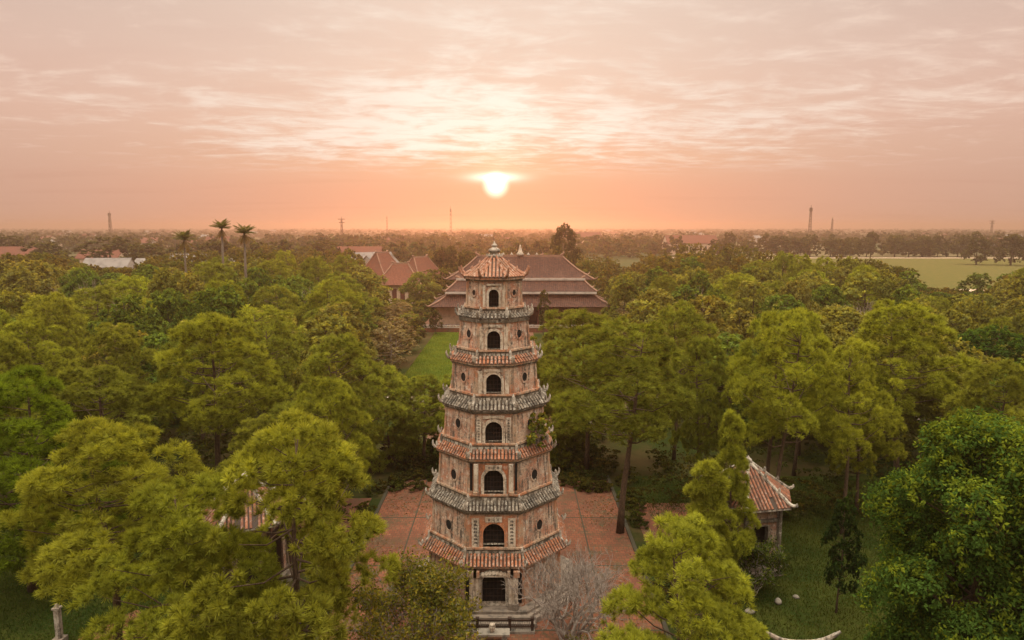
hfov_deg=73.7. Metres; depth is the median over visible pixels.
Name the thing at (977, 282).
broadleaf tree
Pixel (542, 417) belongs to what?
ledge bush
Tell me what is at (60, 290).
pine tree
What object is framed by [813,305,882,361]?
broadleaf tree
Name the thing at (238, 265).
broadleaf tree
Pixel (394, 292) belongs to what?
window
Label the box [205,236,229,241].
house
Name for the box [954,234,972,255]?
broadleaf tree
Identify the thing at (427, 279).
broadleaf tree
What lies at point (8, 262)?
broadleaf tree
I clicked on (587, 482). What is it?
undergrowth
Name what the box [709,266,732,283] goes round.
broadleaf tree
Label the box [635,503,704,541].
path
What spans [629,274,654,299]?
broadleaf tree
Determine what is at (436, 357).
lawn
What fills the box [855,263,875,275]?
pine tree
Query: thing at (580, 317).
pine tree
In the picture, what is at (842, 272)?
broadleaf tree
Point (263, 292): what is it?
tree
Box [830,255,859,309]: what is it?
broadleaf tree
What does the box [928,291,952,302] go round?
broadleaf tree
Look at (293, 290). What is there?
broadleaf tree
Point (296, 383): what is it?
broadleaf tree
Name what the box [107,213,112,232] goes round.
radio mast
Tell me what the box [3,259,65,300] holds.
broadleaf tree
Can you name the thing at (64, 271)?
broadleaf tree
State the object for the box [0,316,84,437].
pine tree
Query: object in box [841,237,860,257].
broadleaf tree
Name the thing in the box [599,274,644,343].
broadleaf tree
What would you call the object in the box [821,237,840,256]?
broadleaf tree
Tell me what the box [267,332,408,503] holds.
pine tree
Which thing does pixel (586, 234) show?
house
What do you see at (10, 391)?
pine tree
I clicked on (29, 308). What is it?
pine tree
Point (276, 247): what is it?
broadleaf tree
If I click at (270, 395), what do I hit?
pine tree
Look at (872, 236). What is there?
broadleaf tree
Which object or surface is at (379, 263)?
monks hall
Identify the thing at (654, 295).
broadleaf tree
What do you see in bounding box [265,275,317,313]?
broadleaf tree
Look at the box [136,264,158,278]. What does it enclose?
broadleaf tree
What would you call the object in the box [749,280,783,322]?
pine tree
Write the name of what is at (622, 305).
broadleaf tree
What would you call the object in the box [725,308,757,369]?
broadleaf tree
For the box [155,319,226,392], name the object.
broadleaf tree
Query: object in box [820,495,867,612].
broadleaf tree
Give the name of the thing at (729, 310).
broadleaf tree
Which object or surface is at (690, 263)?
broadleaf tree
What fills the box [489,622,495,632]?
incense urn
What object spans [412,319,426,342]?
cypress tree
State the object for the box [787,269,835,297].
pine tree
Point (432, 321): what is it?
cypress tree
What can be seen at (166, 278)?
broadleaf tree
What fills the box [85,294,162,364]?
broadleaf tree
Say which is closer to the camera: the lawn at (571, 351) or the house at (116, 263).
the lawn at (571, 351)
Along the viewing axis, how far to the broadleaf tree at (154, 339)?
70.94 m
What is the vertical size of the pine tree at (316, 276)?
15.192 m
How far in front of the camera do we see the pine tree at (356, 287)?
117.91 m
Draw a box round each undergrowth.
[0,402,1011,639]
[66,316,940,426]
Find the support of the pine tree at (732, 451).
on the rough grass at (813, 604)
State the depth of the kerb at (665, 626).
48.24 m
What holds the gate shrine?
on the rough grass at (813, 604)
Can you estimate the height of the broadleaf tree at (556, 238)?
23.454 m
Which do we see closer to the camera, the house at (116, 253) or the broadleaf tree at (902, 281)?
the broadleaf tree at (902, 281)
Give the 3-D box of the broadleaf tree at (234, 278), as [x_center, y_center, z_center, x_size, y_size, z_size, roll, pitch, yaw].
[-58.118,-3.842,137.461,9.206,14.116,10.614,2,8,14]
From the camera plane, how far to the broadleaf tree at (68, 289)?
120.65 m
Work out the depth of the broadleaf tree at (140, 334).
75.55 m
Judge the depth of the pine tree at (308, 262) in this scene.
126.72 m
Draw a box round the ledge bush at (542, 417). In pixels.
[525,412,556,447]
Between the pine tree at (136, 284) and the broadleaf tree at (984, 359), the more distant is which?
the pine tree at (136, 284)
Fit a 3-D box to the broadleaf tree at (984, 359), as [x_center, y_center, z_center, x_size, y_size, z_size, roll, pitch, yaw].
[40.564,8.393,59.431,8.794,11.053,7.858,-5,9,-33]
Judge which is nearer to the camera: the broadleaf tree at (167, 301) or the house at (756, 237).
the broadleaf tree at (167, 301)
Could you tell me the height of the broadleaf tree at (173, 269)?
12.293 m
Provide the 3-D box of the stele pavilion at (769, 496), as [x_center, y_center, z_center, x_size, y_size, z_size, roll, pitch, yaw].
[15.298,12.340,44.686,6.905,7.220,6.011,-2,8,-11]
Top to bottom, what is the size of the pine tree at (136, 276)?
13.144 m
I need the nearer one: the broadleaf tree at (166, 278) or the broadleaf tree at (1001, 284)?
the broadleaf tree at (166, 278)
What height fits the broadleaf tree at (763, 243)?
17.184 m
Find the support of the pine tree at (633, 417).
on the courtyard
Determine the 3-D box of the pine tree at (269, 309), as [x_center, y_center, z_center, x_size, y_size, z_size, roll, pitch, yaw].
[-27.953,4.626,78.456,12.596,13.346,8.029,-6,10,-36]
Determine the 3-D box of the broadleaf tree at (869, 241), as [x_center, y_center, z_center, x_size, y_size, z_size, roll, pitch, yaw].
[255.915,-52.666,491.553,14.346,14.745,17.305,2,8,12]
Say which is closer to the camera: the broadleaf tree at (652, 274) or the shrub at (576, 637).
the shrub at (576, 637)
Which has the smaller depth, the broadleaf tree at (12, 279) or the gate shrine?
the gate shrine
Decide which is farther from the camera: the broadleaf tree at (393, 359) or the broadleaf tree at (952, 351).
the broadleaf tree at (393, 359)
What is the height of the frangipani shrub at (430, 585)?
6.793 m
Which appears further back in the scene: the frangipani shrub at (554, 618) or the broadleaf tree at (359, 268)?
the broadleaf tree at (359, 268)
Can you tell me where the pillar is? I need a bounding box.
[51,604,68,639]
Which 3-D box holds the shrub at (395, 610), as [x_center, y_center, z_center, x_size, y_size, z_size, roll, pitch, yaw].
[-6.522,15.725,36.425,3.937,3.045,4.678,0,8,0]
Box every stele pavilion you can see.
[196,471,305,595]
[700,455,797,578]
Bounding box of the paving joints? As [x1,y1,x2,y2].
[348,479,661,635]
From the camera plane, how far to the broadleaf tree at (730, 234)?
496.84 m
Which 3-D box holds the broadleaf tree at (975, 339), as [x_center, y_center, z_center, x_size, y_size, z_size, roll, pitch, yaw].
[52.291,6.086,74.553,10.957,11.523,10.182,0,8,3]
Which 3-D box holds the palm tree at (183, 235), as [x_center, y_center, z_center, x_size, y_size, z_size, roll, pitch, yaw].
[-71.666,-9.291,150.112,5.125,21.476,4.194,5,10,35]
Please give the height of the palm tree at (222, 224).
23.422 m
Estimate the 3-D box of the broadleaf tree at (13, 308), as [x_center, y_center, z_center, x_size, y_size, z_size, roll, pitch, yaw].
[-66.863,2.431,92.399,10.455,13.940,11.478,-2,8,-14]
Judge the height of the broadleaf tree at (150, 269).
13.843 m
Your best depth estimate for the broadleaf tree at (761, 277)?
140.59 m
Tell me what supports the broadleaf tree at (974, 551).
on the rough grass at (813, 604)
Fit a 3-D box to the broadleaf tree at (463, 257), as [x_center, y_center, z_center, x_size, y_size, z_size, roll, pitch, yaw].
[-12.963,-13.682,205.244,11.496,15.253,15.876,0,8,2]
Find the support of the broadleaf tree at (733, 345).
on the ground at (640, 459)
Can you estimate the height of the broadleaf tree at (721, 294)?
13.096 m
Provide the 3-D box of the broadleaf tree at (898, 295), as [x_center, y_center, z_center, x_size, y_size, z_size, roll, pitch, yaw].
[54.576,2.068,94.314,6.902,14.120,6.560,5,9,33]
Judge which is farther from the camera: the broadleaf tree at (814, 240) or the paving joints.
the broadleaf tree at (814, 240)
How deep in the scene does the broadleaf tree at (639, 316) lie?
84.77 m
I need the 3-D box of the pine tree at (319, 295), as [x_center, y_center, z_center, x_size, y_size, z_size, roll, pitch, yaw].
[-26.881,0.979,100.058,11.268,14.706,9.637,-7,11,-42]
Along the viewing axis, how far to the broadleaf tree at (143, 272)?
138.81 m
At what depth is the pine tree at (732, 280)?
118.02 m
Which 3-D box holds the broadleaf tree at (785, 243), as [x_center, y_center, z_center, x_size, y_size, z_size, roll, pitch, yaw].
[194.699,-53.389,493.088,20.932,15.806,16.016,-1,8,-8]
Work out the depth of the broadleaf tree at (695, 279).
114.00 m
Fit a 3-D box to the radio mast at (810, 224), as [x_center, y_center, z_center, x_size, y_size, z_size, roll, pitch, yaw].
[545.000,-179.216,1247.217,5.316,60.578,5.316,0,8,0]
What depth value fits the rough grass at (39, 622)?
39.27 m
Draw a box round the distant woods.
[0,228,1023,264]
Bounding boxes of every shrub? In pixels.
[340,545,489,639]
[356,584,411,639]
[502,541,630,639]
[565,621,622,639]
[729,534,791,596]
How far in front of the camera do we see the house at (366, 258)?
294.38 m
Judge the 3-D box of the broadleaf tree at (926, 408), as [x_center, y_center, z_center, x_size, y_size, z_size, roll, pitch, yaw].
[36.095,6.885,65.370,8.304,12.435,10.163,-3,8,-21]
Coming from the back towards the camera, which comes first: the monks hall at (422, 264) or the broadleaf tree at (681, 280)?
the monks hall at (422, 264)
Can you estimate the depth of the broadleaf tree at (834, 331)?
69.79 m
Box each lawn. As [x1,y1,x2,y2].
[405,332,458,393]
[544,332,604,387]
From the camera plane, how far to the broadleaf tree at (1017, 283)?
113.93 m
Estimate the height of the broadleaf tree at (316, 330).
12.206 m
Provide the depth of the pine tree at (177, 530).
27.44 m
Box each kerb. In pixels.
[317,486,390,639]
[606,475,672,639]
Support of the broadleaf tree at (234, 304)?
on the ground at (640, 459)
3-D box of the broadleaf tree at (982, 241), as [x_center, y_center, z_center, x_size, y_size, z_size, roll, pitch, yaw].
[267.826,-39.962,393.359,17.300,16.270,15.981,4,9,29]
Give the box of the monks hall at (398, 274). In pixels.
[381,261,421,302]
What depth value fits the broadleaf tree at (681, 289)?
107.77 m
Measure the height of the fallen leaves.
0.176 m
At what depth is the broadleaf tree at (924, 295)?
119.78 m
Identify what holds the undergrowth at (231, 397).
on the ground at (640, 459)
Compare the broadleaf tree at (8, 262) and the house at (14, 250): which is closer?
the broadleaf tree at (8, 262)
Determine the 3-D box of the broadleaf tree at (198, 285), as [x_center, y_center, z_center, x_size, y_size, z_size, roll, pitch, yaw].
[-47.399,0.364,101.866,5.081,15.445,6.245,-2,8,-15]
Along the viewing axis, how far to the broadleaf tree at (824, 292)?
108.60 m
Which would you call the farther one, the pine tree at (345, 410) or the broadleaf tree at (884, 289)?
the broadleaf tree at (884, 289)
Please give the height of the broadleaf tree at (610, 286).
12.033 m
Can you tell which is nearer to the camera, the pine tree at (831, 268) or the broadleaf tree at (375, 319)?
the broadleaf tree at (375, 319)
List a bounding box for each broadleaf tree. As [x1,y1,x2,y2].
[0,234,25,245]
[0,259,14,288]
[0,264,55,299]
[0,287,38,321]
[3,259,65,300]
[20,241,75,258]
[26,262,68,294]
[57,266,98,288]
[58,268,72,280]
[62,273,106,317]
[68,297,99,336]
[73,236,137,257]
[81,323,160,420]
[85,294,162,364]
[93,287,133,320]
[99,272,127,284]
[119,243,168,260]
[128,332,194,430]
[129,263,158,287]
[129,270,152,296]
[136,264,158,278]
[141,267,193,327]
[143,287,193,342]
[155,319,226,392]
[167,267,180,273]
[175,271,212,319]
[186,283,263,388]
[199,239,237,257]
[205,261,244,283]
[206,266,243,284]
[229,277,261,322]
[240,257,271,276]
[244,266,271,302]
[245,308,303,376]
[251,241,283,257]
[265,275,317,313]
[267,283,311,334]
[281,313,377,396]
[285,276,322,310]
[285,352,349,443]
[303,301,377,356]
[306,241,337,255]
[320,264,338,280]
[320,293,377,346]
[340,271,394,329]
[347,264,389,315]
[349,276,383,311]
[363,316,390,339]
[370,323,420,376]
[371,316,420,356]
[379,301,415,328]
[386,301,411,320]
[387,298,411,313]
[388,313,424,352]
[398,271,442,306]
[431,245,457,286]
[449,249,475,283]
[549,223,581,268]
[552,246,572,263]
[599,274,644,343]
[603,273,638,313]
[614,271,645,300]
[614,299,689,389]
[615,299,634,314]
[622,287,683,368]
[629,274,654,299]
[640,266,676,319]
[653,295,747,414]
[662,284,700,316]
[669,265,710,301]
[671,256,706,299]
[678,331,772,432]
[679,297,750,382]
[687,271,714,296]
[692,288,730,321]
[706,239,726,253]
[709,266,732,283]
[714,276,749,308]
[718,231,738,251]
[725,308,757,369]
[730,280,786,337]
[737,266,762,308]
[738,240,759,255]
[745,266,785,310]
[752,292,805,336]
[755,234,775,255]
[763,280,785,291]
[768,235,792,253]
[770,347,840,455]
[772,280,821,318]
[773,315,870,431]
[786,237,802,255]
[790,269,829,307]
[794,275,851,307]
[798,234,821,256]
[808,284,852,324]
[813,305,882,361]
[817,303,864,333]
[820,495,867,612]
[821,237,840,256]
[825,238,845,255]
[827,266,862,303]
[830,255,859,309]
[838,270,897,328]
[838,332,941,455]
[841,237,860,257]
[851,268,900,309]
[851,402,1023,639]
[852,314,907,335]
[857,237,877,256]
[859,231,881,256]
[863,268,897,295]
[880,235,910,256]
[887,296,948,397]
[890,284,923,358]
[895,278,915,294]
[896,271,928,294]
[897,240,922,256]
[902,294,939,315]
[903,336,983,420]
[911,235,939,256]
[921,355,1023,428]
[922,309,989,365]
[927,234,949,256]
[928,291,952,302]
[940,293,986,323]
[940,324,1023,407]
[941,296,999,345]
[944,234,970,256]
[947,293,1006,325]
[949,300,991,334]
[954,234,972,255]
[956,272,991,294]
[959,237,993,264]
[960,291,982,301]
[967,231,983,255]
[976,357,1023,486]
[983,238,1006,253]
[983,278,1023,302]
[984,289,1016,307]
[988,295,1023,346]
[990,271,1014,287]
[993,234,1023,264]
[996,309,1023,360]
[997,233,1023,256]
[1009,274,1023,310]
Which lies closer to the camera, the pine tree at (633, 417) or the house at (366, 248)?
the pine tree at (633, 417)
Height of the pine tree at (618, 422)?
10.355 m
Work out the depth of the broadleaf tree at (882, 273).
130.51 m
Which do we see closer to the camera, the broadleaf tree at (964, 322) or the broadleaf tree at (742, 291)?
the broadleaf tree at (964, 322)
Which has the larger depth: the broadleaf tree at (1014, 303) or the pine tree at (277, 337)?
the broadleaf tree at (1014, 303)
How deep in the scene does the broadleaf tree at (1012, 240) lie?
495.58 m
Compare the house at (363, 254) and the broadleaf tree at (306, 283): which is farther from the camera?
the house at (363, 254)
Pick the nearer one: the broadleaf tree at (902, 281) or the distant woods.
the broadleaf tree at (902, 281)
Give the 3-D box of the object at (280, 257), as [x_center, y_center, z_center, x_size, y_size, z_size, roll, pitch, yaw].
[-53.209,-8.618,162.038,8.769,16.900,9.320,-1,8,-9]
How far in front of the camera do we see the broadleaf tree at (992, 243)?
504.38 m
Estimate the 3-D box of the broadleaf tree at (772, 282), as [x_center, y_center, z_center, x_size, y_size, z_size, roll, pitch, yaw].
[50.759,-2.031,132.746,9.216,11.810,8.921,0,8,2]
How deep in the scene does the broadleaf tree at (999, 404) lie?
54.62 m
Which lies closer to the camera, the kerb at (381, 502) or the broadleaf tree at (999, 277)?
the kerb at (381, 502)
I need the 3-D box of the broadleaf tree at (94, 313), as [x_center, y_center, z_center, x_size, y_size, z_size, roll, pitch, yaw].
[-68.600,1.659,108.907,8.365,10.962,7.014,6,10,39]
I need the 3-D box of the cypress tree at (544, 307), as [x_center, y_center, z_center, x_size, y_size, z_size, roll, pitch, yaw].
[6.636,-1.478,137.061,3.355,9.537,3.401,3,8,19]
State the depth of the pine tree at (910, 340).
55.03 m
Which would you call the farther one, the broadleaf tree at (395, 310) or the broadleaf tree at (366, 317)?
the broadleaf tree at (395, 310)
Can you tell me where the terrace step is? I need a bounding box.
[451,615,536,628]
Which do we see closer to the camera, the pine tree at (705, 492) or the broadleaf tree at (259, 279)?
the pine tree at (705, 492)
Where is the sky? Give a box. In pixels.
[0,0,1023,228]
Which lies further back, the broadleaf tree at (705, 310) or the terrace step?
the broadleaf tree at (705, 310)
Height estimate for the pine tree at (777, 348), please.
16.464 m
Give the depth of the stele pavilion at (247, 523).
40.44 m
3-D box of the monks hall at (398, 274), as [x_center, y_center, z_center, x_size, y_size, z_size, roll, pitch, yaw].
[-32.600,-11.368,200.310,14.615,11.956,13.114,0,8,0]
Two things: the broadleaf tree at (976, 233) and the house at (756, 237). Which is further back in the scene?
the house at (756, 237)
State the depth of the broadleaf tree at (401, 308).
151.01 m
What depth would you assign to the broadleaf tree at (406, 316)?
119.14 m
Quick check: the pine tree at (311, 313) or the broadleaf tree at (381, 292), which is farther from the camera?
the broadleaf tree at (381, 292)
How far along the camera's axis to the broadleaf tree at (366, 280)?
133.68 m
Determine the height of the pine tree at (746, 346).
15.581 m
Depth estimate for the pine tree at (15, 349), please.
50.73 m
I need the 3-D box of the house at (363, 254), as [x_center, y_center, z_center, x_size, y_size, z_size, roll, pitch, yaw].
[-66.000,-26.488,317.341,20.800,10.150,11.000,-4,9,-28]
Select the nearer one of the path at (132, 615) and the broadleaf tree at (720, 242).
the path at (132, 615)
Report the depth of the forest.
212.54 m
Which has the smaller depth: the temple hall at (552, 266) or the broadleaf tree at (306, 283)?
the broadleaf tree at (306, 283)
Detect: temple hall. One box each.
[423,275,609,331]
[442,245,597,279]
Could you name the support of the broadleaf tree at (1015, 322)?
on the ground at (640, 459)
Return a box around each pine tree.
[0,309,39,365]
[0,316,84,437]
[0,332,45,502]
[0,358,20,422]
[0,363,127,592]
[0,415,225,639]
[15,291,95,353]
[15,364,171,516]
[19,296,93,379]
[20,313,102,394]
[50,286,78,294]
[65,470,285,639]
[68,321,162,419]
[69,284,135,358]
[98,278,118,300]
[107,274,150,293]
[108,276,171,321]
[110,297,171,332]
[142,311,296,469]
[152,407,401,639]
[156,320,254,447]
[182,258,241,296]
[188,276,253,336]
[203,255,236,275]
[211,304,309,413]
[212,413,303,491]
[222,317,307,446]
[247,260,296,290]
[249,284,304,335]
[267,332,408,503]
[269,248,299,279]
[275,376,375,543]
[287,278,364,375]
[298,262,328,304]
[299,256,330,299]
[299,306,350,347]
[312,270,381,315]
[328,253,356,279]
[355,363,422,472]
[381,374,446,468]
[422,373,451,457]
[530,308,605,385]
[536,307,637,469]
[539,315,697,533]
[540,355,590,469]
[590,361,663,476]
[594,509,770,639]
[627,298,721,461]
[647,274,685,318]
[662,336,738,501]
[666,457,748,638]
[703,408,760,563]
[711,272,777,318]
[720,310,823,472]
[722,307,841,479]
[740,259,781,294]
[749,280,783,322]
[764,306,843,475]
[767,250,797,281]
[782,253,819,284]
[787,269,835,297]
[795,335,904,533]
[813,256,840,283]
[815,380,907,513]
[838,297,982,471]
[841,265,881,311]
[848,321,906,372]
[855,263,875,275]
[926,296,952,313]
[930,358,1023,518]
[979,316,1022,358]
[994,268,1023,289]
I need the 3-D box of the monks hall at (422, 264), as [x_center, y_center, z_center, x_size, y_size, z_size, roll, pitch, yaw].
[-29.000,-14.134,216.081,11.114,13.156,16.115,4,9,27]
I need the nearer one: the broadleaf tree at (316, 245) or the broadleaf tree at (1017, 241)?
the broadleaf tree at (316, 245)
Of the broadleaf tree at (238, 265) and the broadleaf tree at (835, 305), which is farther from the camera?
the broadleaf tree at (238, 265)
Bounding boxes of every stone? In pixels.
[745,608,754,613]
[774,598,781,604]
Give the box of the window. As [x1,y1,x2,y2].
[392,289,396,298]
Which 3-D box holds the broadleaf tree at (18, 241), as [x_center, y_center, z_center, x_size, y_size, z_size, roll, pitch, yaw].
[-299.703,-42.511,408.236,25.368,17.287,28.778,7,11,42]
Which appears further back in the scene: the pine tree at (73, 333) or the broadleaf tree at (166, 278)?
the broadleaf tree at (166, 278)
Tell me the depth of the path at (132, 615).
37.67 m
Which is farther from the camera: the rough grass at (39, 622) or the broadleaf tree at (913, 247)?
the broadleaf tree at (913, 247)
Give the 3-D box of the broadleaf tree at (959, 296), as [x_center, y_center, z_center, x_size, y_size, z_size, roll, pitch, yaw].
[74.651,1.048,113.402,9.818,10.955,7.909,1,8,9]
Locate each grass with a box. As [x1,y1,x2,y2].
[0,514,200,639]
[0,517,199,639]
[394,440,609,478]
[630,476,1020,639]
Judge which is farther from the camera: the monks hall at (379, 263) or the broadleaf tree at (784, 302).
the monks hall at (379, 263)
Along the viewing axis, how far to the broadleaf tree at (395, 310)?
130.26 m
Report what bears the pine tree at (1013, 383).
on the ground at (640, 459)
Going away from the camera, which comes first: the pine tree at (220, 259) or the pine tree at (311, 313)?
the pine tree at (311, 313)
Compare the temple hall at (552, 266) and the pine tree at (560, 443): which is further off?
the temple hall at (552, 266)
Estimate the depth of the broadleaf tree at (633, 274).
155.44 m
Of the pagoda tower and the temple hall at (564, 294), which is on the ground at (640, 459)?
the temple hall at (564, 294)
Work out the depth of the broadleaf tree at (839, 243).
503.47 m
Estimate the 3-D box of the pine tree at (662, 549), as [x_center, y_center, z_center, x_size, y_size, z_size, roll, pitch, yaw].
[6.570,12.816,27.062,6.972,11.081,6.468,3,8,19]
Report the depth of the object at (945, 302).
108.59 m
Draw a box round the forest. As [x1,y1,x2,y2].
[0,242,1023,319]
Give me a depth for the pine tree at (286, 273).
131.89 m
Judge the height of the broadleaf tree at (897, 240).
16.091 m
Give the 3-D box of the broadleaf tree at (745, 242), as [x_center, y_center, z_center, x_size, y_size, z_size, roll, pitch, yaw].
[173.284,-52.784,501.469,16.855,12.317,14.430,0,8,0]
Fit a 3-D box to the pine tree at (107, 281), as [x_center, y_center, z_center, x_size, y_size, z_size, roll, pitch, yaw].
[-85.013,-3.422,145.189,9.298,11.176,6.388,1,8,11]
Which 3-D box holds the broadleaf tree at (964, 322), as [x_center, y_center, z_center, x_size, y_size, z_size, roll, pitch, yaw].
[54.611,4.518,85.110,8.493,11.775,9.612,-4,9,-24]
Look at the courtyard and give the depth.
48.00 m
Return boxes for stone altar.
[476,628,509,639]
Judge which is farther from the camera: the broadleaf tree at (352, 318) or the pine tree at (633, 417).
the broadleaf tree at (352, 318)
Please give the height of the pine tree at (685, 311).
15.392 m
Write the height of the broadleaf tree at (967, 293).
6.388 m
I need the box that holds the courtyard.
[323,476,663,639]
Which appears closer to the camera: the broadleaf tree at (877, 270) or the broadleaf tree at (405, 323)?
the broadleaf tree at (405, 323)
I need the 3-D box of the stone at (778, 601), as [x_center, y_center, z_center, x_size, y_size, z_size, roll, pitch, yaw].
[15.602,16.448,40.011,0.411,0.328,0.539,2,8,15]
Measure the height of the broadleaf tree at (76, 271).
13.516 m
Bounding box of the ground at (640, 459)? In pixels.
[0,229,1023,639]
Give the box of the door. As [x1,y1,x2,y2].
[400,290,404,301]
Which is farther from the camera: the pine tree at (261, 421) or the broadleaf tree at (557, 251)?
the broadleaf tree at (557, 251)
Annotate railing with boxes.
[453,616,534,633]
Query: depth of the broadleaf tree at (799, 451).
64.37 m
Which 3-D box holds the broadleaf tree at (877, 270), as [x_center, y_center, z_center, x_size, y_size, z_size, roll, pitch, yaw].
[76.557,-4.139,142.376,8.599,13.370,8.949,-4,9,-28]
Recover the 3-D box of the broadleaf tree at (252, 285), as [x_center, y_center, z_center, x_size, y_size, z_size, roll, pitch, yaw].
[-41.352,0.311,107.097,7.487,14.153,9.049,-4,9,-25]
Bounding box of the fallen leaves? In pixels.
[332,491,656,639]
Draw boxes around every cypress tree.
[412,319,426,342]
[429,309,442,329]
[537,289,550,334]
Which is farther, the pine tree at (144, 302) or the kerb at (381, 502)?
the pine tree at (144, 302)
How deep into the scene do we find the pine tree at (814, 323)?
57.72 m
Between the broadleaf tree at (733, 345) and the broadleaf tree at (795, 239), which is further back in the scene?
the broadleaf tree at (795, 239)
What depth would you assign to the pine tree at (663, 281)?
118.62 m
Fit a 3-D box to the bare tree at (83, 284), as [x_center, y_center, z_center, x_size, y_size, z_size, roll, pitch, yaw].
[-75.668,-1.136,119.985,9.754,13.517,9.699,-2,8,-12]
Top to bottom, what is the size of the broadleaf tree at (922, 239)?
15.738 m
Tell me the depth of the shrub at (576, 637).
33.74 m
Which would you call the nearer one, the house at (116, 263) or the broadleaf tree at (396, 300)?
the broadleaf tree at (396, 300)
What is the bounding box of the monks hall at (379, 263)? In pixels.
[366,250,396,290]
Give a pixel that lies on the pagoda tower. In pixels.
(494, 493)
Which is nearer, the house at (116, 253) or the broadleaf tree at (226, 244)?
the broadleaf tree at (226, 244)
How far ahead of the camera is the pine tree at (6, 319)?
69.86 m
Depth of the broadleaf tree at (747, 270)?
151.07 m
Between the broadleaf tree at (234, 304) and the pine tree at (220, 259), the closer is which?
the broadleaf tree at (234, 304)
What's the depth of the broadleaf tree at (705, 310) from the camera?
77.25 m
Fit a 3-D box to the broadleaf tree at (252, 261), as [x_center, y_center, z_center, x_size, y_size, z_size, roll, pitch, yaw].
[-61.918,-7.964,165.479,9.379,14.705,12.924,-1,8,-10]
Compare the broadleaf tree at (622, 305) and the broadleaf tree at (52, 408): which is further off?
the broadleaf tree at (622, 305)
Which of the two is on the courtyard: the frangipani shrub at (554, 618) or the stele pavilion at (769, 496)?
the frangipani shrub at (554, 618)
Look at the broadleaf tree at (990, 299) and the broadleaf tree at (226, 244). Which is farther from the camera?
the broadleaf tree at (226, 244)
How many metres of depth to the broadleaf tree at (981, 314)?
89.17 m
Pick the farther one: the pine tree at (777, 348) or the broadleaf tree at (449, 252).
the broadleaf tree at (449, 252)
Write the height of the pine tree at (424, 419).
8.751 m
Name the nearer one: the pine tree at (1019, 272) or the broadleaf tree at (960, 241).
the pine tree at (1019, 272)
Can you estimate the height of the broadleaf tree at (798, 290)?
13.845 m
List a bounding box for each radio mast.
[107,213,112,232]
[808,208,812,235]
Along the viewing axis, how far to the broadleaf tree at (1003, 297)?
126.64 m
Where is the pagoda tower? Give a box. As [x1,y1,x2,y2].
[417,241,575,621]
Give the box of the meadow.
[732,258,1023,289]
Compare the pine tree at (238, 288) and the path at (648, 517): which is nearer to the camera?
the path at (648, 517)
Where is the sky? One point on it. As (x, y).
(151, 114)
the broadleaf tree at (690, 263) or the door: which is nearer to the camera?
the broadleaf tree at (690, 263)
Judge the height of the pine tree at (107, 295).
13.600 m
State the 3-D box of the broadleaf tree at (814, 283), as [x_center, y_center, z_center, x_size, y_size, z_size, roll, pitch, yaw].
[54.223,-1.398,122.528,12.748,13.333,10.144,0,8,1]
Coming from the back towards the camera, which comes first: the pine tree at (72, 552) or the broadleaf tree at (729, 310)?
the broadleaf tree at (729, 310)
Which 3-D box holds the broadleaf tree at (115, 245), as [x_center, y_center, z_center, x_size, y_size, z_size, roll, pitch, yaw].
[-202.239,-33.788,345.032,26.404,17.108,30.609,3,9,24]
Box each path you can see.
[78,610,147,639]
[291,498,371,533]
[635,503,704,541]
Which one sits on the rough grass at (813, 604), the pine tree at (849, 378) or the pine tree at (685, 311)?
the pine tree at (849, 378)
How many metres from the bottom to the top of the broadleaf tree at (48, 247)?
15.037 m
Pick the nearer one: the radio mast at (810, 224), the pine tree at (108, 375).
the pine tree at (108, 375)
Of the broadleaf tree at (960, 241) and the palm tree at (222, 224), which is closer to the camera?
the palm tree at (222, 224)
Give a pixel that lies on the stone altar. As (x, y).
(504, 633)
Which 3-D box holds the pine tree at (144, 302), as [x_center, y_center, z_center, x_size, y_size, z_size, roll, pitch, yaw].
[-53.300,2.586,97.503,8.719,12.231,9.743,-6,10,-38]
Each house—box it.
[0,246,39,255]
[74,249,127,262]
[83,258,134,268]
[133,258,161,267]
[140,239,156,245]
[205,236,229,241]
[337,246,382,251]
[355,252,391,257]
[363,254,399,263]
[566,232,601,244]
[662,235,717,254]
[749,235,761,242]
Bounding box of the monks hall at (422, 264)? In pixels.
[409,254,444,294]
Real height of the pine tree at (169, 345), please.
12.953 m
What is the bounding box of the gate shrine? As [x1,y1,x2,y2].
[767,631,841,639]
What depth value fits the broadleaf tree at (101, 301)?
118.54 m
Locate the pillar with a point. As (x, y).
(57, 617)
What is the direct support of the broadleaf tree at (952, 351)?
on the ground at (640, 459)
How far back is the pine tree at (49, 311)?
74.18 m
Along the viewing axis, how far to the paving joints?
50.38 m
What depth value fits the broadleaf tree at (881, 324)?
89.61 m
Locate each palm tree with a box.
[172,230,195,271]
[208,219,230,272]
[233,223,255,306]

